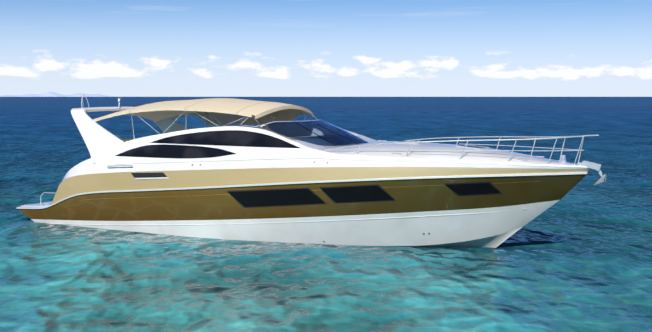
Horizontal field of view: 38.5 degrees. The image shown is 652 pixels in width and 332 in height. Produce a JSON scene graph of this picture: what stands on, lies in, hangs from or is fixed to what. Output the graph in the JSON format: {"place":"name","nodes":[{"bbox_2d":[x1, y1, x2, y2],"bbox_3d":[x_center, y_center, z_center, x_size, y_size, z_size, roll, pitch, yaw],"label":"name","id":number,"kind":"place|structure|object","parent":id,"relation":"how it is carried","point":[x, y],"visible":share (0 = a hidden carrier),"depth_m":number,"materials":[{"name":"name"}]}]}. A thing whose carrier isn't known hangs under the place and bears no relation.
{"place":"outdoors","nodes":[
{"label":"outdoors","id":0,"kind":"place"},
{"bbox_2d":[0,92,116,96],"bbox_3d":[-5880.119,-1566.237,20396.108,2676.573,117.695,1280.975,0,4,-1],"label":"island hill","id":1,"kind":"structure","parent":0,"point":[50,94],"depth_m":20321.62,"materials":[{"name":"white"}]},
{"bbox_2d":[0,97,651,331],"bbox_3d":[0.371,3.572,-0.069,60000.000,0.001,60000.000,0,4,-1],"label":"sea water","id":2,"kind":"structure","parent":0,"point":[577,257],"depth_m":20.57,"materials":[{"name":"blue liquid"}]},
{"bbox_2d":[16,96,606,247],"bbox_3d":[-0.822,0.315,24.580,16.062,4.342,4.570,2,5,29],"label":"yacht","id":3,"kind":"object","parent":2,"relation":"on","point":[277,174],"visible":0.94,"depth_m":22.55,"materials":[{"name":"gold metal"}]},
{"bbox_2d":[0,0,651,96],"label":"sky","id":4,"kind":"structure","parent":0,"point":[119,48],"materials":[{"name":"blue"}]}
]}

